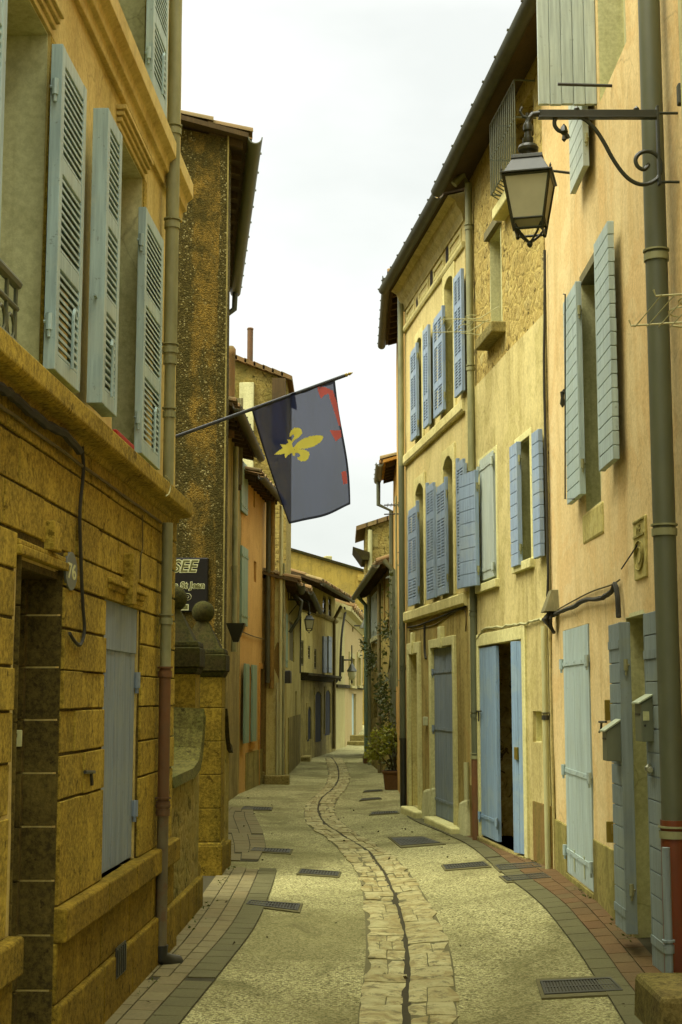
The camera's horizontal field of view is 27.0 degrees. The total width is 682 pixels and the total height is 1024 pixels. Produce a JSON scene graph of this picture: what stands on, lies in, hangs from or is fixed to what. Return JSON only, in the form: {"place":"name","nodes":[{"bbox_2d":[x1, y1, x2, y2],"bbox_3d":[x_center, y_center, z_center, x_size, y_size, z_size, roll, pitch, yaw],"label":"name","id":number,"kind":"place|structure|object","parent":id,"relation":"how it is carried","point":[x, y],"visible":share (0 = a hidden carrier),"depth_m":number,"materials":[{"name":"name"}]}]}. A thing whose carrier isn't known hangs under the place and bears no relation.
{"place":"outdoors","nodes":[
{"label":"outdoors","id":0,"kind":"place"},
{"bbox_2d":[105,867,276,1023],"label":"pavement","id":1,"kind":"structure","parent":0,"point":[206,949],"depth_m":9.10,"materials":[{"name":"grey stone"}]},
{"bbox_2d":[172,586,204,875],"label":"gate pillar","id":2,"kind":"structure","parent":1,"relation":"on","point":[189,657],"depth_m":11.19,"materials":[{"name":"stone"}]},
{"bbox_2d":[192,601,229,875],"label":"gate pillar","id":3,"kind":"structure","parent":1,"relation":"on","point":[211,839],"depth_m":12.95,"materials":[{"name":"stone"}]},
{"bbox_2d":[228,806,265,860],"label":"pavement","id":4,"kind":"structure","parent":0,"point":[247,837],"depth_m":16.59,"materials":[{"name":"grey stone"}]},
{"bbox_2d":[181,0,521,568],"label":"sky","id":5,"kind":"structure","parent":0,"point":[357,107],"materials":[{"name":"white"}]},
{"bbox_2d":[180,725,623,1023],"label":"road","id":6,"kind":"structure","parent":0,"point":[306,965],"depth_m":9.76,"materials":[{"name":"concrete"}]},
{"bbox_2d":[0,0,192,1023],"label":"sandstone house","id":7,"kind":"structure","parent":6,"relation":"on","point":[96,190],"depth_m":6.72,"materials":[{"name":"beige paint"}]},
{"bbox_2d":[16,730,21,746],"bbox_3d":[-1.427,0.986,6.195,0.074,0.072,0.020,0,-7,3],"label":"door intercom","id":8,"kind":"object","parent":7,"relation":"attached to","point":[19,739],"depth_m":6.19,"materials":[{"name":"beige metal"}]},
{"bbox_2d":[63,552,76,589],"bbox_3d":[-1.232,0.270,6.484,0.014,0.176,0.230,0,-7,2],"label":"number plate","id":9,"kind":"object","parent":7,"relation":"attached to","point":[70,578],"visible":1,"depth_m":6.47,"materials":[{"name":"grey ceramic"}]},
{"bbox_2d":[112,429,133,448],"bbox_3d":[-1.209,-0.360,7.613,0.120,0.080,0.482,0,-7,2],"label":"window box","id":10,"kind":"object","parent":7,"relation":"on","point":[126,440],"visible":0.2,"depth_m":7.56,"materials":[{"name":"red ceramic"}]},
{"bbox_2d":[175,372,352,523],"bbox_3d":[-0.641,-0.456,10.008,1.453,1.073,0.112,0,-7,0],"label":"flag","id":11,"kind":"object","parent":7,"relation":"attached to","point":[300,432],"visible":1,"depth_m":10.02,"materials":[{"name":"blue fabric"}]},
{"bbox_2d":[171,707,205,935],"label":"courtyard wall","id":12,"kind":"structure","parent":6,"relation":"on","point":[188,735],"depth_m":10.52,"materials":[{"name":"stone"}]},
{"bbox_2d":[175,110,262,707],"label":"pebbledash house","id":13,"kind":"structure","parent":6,"relation":"on","point":[221,159],"depth_m":14.38,"materials":[{"name":"stone"}]},
{"bbox_2d":[174,558,208,611],"bbox_3d":[-1.698,0.718,14.014,0.780,0.538,0.040,0,-7,0],"label":"museum sign","id":14,"kind":"object","parent":13,"relation":"attached to","point":[191,577],"visible":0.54,"depth_m":14.01,"materials":[{"name":"black metal"}]},
{"bbox_2d":[224,709,232,868],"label":"courtyard wall","id":15,"kind":"structure","parent":6,"relation":"on","point":[228,747],"depth_m":13.52,"materials":[{"name":"stone"}]},
{"bbox_2d":[225,346,264,800],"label":"ochre house","id":16,"kind":"structure","parent":6,"relation":"on","point":[243,443],"depth_m":22.41,"materials":[{"name":"concrete"}]},
{"bbox_2d":[241,806,272,810],"bbox_3d":[-1.223,4.309,20.619,0.468,0.048,0.761,0,-7,0],"label":"drain grate","id":17,"kind":"object","parent":6,"relation":"on","point":[255,808],"visible":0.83,"depth_m":20.58,"materials":[{"name":"metal"}]},
{"bbox_2d":[239,461,281,793],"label":"salmon house","id":18,"kind":"structure","parent":6,"relation":"on","point":[258,489],"depth_m":25.13,"materials":[{"name":"paint"}]},
{"bbox_2d":[260,671,260,748],"bbox_3d":[-1.523,4.065,26.700,0.060,2.222,0.983,-1,-7,4],"label":"door","id":19,"kind":"structure","parent":18,"relation":"in","point":[260,671],"depth_m":26.59,"materials":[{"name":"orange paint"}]},
{"bbox_2d":[235,327,294,573],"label":"stone house","id":20,"kind":"structure","parent":6,"relation":"on","point":[256,383],"depth_m":31.02,"materials":[{"name":"concrete"}]},
{"bbox_2d":[248,847,292,854],"bbox_3d":[-0.741,3.577,14.976,0.460,0.049,0.556,0,-7,0],"label":"drain grate","id":21,"kind":"object","parent":6,"relation":"on","point":[277,851],"visible":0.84,"depth_m":14.94,"materials":[{"name":"metal"}]},
{"bbox_2d":[243,900,302,913],"bbox_3d":[-0.531,3.064,11.022,0.464,0.048,0.607,0,-7,0],"label":"drain grate","id":22,"kind":"object","parent":6,"relation":"on","point":[291,907],"visible":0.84,"depth_m":11.02,"materials":[{"name":"metal"}]},
{"bbox_2d":[261,500,305,784],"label":"brown house","id":23,"kind":"structure","parent":6,"relation":"on","point":[278,585],"depth_m":26.73,"materials":[{"name":"paint"}]},
{"bbox_2d":[282,584,322,773],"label":"timbered house","id":24,"kind":"structure","parent":6,"relation":"on","point":[294,758],"depth_m":31.83,"materials":[{"name":"paint"}]},
{"bbox_2d":[289,598,314,632],"bbox_3d":[-0.969,2.161,30.173,0.823,0.830,0.238,0,-7,0],"label":"street lamp","id":25,"kind":"object","parent":24,"relation":"attached to","point":[309,619],"visible":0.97,"depth_m":30.10,"materials":[{"name":"black metal"}]},
{"bbox_2d":[296,868,341,877],"bbox_3d":[-0.202,3.352,13.167,0.414,0.047,0.581,0,-7,0],"label":"drain grate","id":26,"kind":"object","parent":6,"relation":"on","point":[318,873],"visible":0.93,"depth_m":13.11,"materials":[{"name":"metal"}]},
{"bbox_2d":[291,568,354,757],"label":"old shop house","id":27,"kind":"structure","parent":6,"relation":"on","point":[317,667],"depth_m":39.07,"materials":[{"name":"paint"}]},
{"bbox_2d":[301,640,302,665],"bbox_3d":[-1.021,3.600,36.305,0.060,0.647,0.385,-1,-7,7],"label":"window","id":28,"kind":"structure","parent":27,"relation":"in","point":[301,640],"depth_m":36.42,"materials":[{"name":"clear glass"}]},
{"bbox_2d":[307,707,310,740],"bbox_3d":[-0.879,5.522,37.081,0.082,0.895,0.606,-1,-7,7],"label":"door","id":29,"kind":"structure","parent":27,"relation":"in","point":[309,712],"depth_m":37.19,"materials":[{"name":"blue paint"}]},
{"bbox_2d":[314,649,315,668],"bbox_3d":[-0.728,3.991,38.613,0.060,0.550,0.436,-1,-7,7],"label":"window","id":30,"kind":"structure","parent":27,"relation":"in","point":[314,649],"depth_m":38.72,"materials":[{"name":"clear glass"}]},
{"bbox_2d":[315,692,320,741],"bbox_3d":[-0.676,5.567,38.713,0.082,1.364,1.210,-1,-7,7],"label":"door","id":31,"kind":"structure","parent":27,"relation":"in","point":[317,697],"depth_m":38.75,"materials":[{"name":"blue paint"}]},
{"bbox_2d":[323,596,325,614],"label":"window","id":32,"kind":"structure","parent":27,"relation":"in","point":[324,598],"depth_m":40.86,"materials":[{"name":"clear glass"}]},
{"bbox_2d":[325,690,329,735],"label":"door","id":33,"kind":"structure","parent":27,"relation":"in","point":[327,703],"depth_m":40.71,"materials":[{"name":"blue paint"}]},
{"bbox_2d":[328,596,330,616],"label":"window","id":34,"kind":"structure","parent":27,"relation":"in","point":[329,598],"depth_m":41.93,"materials":[{"name":"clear glass"}]},
{"bbox_2d":[291,548,363,724],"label":"golden house","id":35,"kind":"structure","parent":6,"relation":"on","point":[346,578],"depth_m":61.46,"materials":[{"name":"paint"}]},
{"bbox_2d":[335,598,363,749],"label":"pale house","id":36,"kind":"structure","parent":6,"relation":"on","point":[349,708],"depth_m":46.02,"materials":[{"name":"paint"}]},
{"bbox_2d":[341,645,356,683],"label":"street lamp","id":37,"kind":"object","parent":36,"relation":"attached to","point":[351,670],"visible":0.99,"depth_m":43.64,"materials":[{"name":"black metal"}]},
{"bbox_2d":[352,694,353,734],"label":"door","id":38,"kind":"structure","parent":36,"relation":"in","point":[352,694],"depth_m":51.07,"materials":[{"name":"green paint"}]},
{"bbox_2d":[347,741,363,745],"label":"stone step","id":39,"kind":"object","parent":6,"relation":"on","point":[357,743],"visible":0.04,"depth_m":45.45,"materials":[{"name":"beige stone"}]},
{"bbox_2d":[350,735,363,740],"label":"stone step","id":40,"kind":"object","parent":6,"relation":"on","point":[356,737],"visible":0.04,"depth_m":47.18,"materials":[{"name":"beige stone"}]},
{"bbox_2d":[359,797,381,800],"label":"drain grate","id":41,"kind":"object","parent":6,"relation":"on","point":[369,799],"visible":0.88,"depth_m":22.48,"materials":[{"name":"metal"}]},
{"bbox_2d":[352,515,388,603],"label":"rubble house","id":42,"kind":"structure","parent":6,"relation":"on","point":[374,535],"depth_m":38.20,"materials":[{"name":"stone"}]},
{"bbox_2d":[372,534,377,546],"bbox_3d":[0.909,0.766,38.228,0.168,0.369,0.045,0,-7,0],"label":"blocked window","id":43,"kind":"structure","parent":42,"relation":"in","point":[374,536],"depth_m":38.21,"materials":[{"name":"beige paint"}]},
{"bbox_2d":[363,789,382,792],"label":"drain grate","id":44,"kind":"object","parent":6,"relation":"on","point":[378,790],"visible":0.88,"depth_m":24.36,"materials":[{"name":"metal"}]},
{"bbox_2d":[351,554,395,773],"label":"ivy house","id":45,"kind":"structure","parent":6,"relation":"on","point":[373,583],"depth_m":30.27,"materials":[{"name":"plant"}]},
{"bbox_2d":[358,571,396,769],"bbox_3d":[0.718,3.578,30.491,0.359,3.753,12.118,0,-7,-2],"label":"climbing plant","id":46,"kind":"object","parent":45,"relation":"attached to","point":[383,687],"visible":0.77,"depth_m":27.37,"materials":[{"name":"green plant"}]},
{"bbox_2d":[304,757,459,1023],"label":"road channel","id":47,"kind":"object","parent":6,"relation":"in","point":[423,929],"visible":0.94,"depth_m":9.71,"materials":[{"name":"stone"}]},
{"bbox_2d":[304,757,457,1023],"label":"road silt","id":48,"kind":"object","parent":47,"relation":"on","point":[407,1016],"visible":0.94,"depth_m":9.73,"materials":[{"name":"grey stone"}]},
{"bbox_2d":[136,846,630,1000],"bbox_3d":[0.375,2.951,10.775,3.009,0.157,8.508,0,-7,0],"label":"moss","id":49,"kind":"object","parent":6,"relation":"on","point":[228,868],"visible":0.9,"depth_m":10.60,"materials":[{"name":"green plant"}]},
{"bbox_2d":[369,811,399,815],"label":"drain grate","id":50,"kind":"object","parent":6,"relation":"on","point":[382,813],"visible":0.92,"depth_m":19.68,"materials":[{"name":"metal"}]},
{"bbox_2d":[373,452,397,774],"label":"peach gable house","id":51,"kind":"structure","parent":6,"relation":"on","point":[386,470],"depth_m":26.49,"materials":[{"name":"paint"}]},
{"bbox_2d":[147,797,624,1006],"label":"fallen leaves","id":52,"kind":"object","parent":6,"relation":"on","point":[405,977],"visible":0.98,"depth_m":11.09,"materials":[{"name":"brown plant"}]},
{"bbox_2d":[382,770,397,789],"bbox_3d":[0.917,4.680,24.853,0.390,0.329,0.390,0,-7,0],"label":"plant pot","id":53,"kind":"object","parent":6,"relation":"on","point":[390,777],"visible":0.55,"depth_m":24.69,"materials":[{"name":"ceramic"}]},
{"bbox_2d":[363,722,396,769],"bbox_3d":[0.789,4.107,24.890,0.851,0.877,0.637,2,-8,-16],"label":"potted shrub","id":54,"kind":"object","parent":53,"relation":"on","point":[391,737],"visible":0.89,"depth_m":24.85,"materials":[{"name":"green plant"}]},
{"bbox_2d":[377,268,406,792],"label":"narrow peach house","id":55,"kind":"structure","parent":6,"relation":"on","point":[388,324],"depth_m":23.52,"materials":[{"name":"paint"}]},
{"bbox_2d":[384,496,398,686],"bbox_3d":[0.958,1.298,23.529,0.480,3.154,0.400,0,-7,0],"label":"drainpipe","id":56,"kind":"object","parent":55,"relation":"attached to","point":[396,575],"visible":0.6,"depth_m":23.54,"materials":[{"name":"metal"}]},
{"bbox_2d":[388,836,445,847],"bbox_3d":[0.837,3.674,15.846,0.494,0.065,1.225,1,-7,-5],"label":"cover plate","id":57,"kind":"object","parent":6,"relation":"on","point":[409,841],"visible":0.96,"depth_m":15.67,"materials":[{"name":"metal"}]},
{"bbox_2d":[378,173,477,839],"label":"yellow house","id":58,"kind":"structure","parent":6,"relation":"on","point":[428,281],"depth_m":18.14,"materials":[{"name":"paint"}]},
{"bbox_2d":[441,861,491,870],"bbox_3d":[1.160,3.300,13.217,0.430,0.072,0.490,0,-7,0],"label":"drain grate","id":59,"kind":"object","parent":6,"relation":"on","point":[466,866],"visible":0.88,"depth_m":13.16,"materials":[{"name":"metal"}]},
{"bbox_2d":[431,0,555,868],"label":"beige house","id":60,"kind":"structure","parent":6,"relation":"on","point":[504,534],"depth_m":14.36,"materials":[{"name":"paint"}]},
{"bbox_2d":[432,306,498,334],"bbox_3d":[1.334,-2.060,15.242,0.636,0.189,0.643,1,-7,-6],"label":"drying rack","id":61,"kind":"object","parent":60,"relation":"attached to","point":[470,319],"visible":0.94,"depth_m":15.15,"materials":[{"name":"grey metal"}]},
{"bbox_2d":[478,646,501,841],"bbox_3d":[1.571,2.449,15.158,0.073,2.012,0.898,1,-7,-6],"label":"door","id":62,"kind":"structure","parent":60,"relation":"in","point":[490,813],"depth_m":15.05,"materials":[{"name":"blue paint"}]},
{"bbox_2d":[511,641,523,853],"bbox_3d":[1.715,2.258,13.698,0.069,2.020,0.216,4,-8,-26],"label":"door","id":63,"kind":"structure","parent":60,"relation":"in","point":[516,680],"depth_m":13.70,"materials":[{"name":"blue paint"}]},
{"bbox_2d":[492,862,544,872],"bbox_3d":[1.599,3.208,12.835,0.406,0.073,0.607,0,-7,0],"label":"drain grate","id":64,"kind":"object","parent":6,"relation":"on","point":[509,866],"visible":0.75,"depth_m":12.81,"materials":[{"name":"metal"}]},
{"bbox_2d":[499,872,551,882],"bbox_3d":[1.571,3.110,12.060,0.410,0.073,0.507,0,-7,0],"label":"drain grate","id":65,"kind":"object","parent":6,"relation":"on","point":[506,878],"visible":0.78,"depth_m":12.06,"materials":[{"name":"metal"}]},
{"bbox_2d":[536,976,622,999],"bbox_3d":[1.326,2.666,7.955,0.487,0.049,0.567,0,-7,0],"label":"drain grate","id":66,"kind":"object","parent":6,"relation":"in","point":[570,987],"visible":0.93,"depth_m":7.92,"materials":[{"name":"metal"}]},
{"bbox_2d":[536,0,681,972],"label":"peach house","id":67,"kind":"structure","parent":6,"relation":"on","point":[613,243],"depth_m":9.51,"materials":[{"name":"beige paint"}]},
{"bbox_2d":[541,590,558,633],"bbox_3d":[1.824,0.870,12.357,0.153,0.380,0.248,0,-7,0],"label":"junction box","id":68,"kind":"object","parent":67,"relation":"attached to","point":[550,607],"visible":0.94,"depth_m":12.28,"materials":[{"name":"beige plastic"}]},
{"bbox_2d":[499,105,679,247],"bbox_3d":[1.376,-1.874,7.848,0.983,0.824,0.307,-1,-8,10],"label":"street lamp","id":69,"kind":"object","parent":67,"relation":"attached to","point":[528,178],"visible":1,"depth_m":7.89,"materials":[{"name":"black metal"}]},
{"bbox_2d":[599,719,620,760],"bbox_3d":[1.693,1.424,8.916,0.113,0.266,0.174,0,-7,0],"label":"mailbox","id":70,"kind":"object","parent":67,"relation":"attached to","point":[611,735],"visible":1,"depth_m":8.84,"materials":[{"name":"grey metal"}]},
{"bbox_2d":[623,0,625,45],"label":"window","id":71,"kind":"structure","parent":67,"relation":"in","point":[623,0],"depth_m":10.38,"materials":[{"name":"beige paint"}]},
{"bbox_2d":[631,694,654,741],"bbox_3d":[1.770,1.174,8.227,0.134,0.301,0.204,0,-7,0],"label":"mailbox","id":72,"kind":"object","parent":67,"relation":"attached to","point":[644,728],"visible":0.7,"depth_m":8.14,"materials":[{"name":"grey metal"}]},
{"bbox_2d":[628,290,681,327],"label":"drying rack","id":73,"kind":"object","parent":67,"relation":"attached to","point":[673,309],"visible":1,"depth_m":7.04,"materials":[{"name":"metal"}]},
{"bbox_2d":[676,0,681,113],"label":"orange house","id":74,"kind":"structure","parent":6,"relation":"on","point":[679,93],"depth_m":7.71,"materials":[{"name":"beige paint"}]},
{"bbox_2d":[407,815,661,1023],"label":"pavement","id":75,"kind":"structure","parent":0,"point":[603,946],"depth_m":9.49,"materials":[{"name":"red brick"}]},
{"bbox_2d":[634,973,681,1023],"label":"stone block","id":76,"kind":"structure","parent":75,"relation":"on","point":[658,998],"depth_m":6.90,"materials":[{"name":"beige stone"}]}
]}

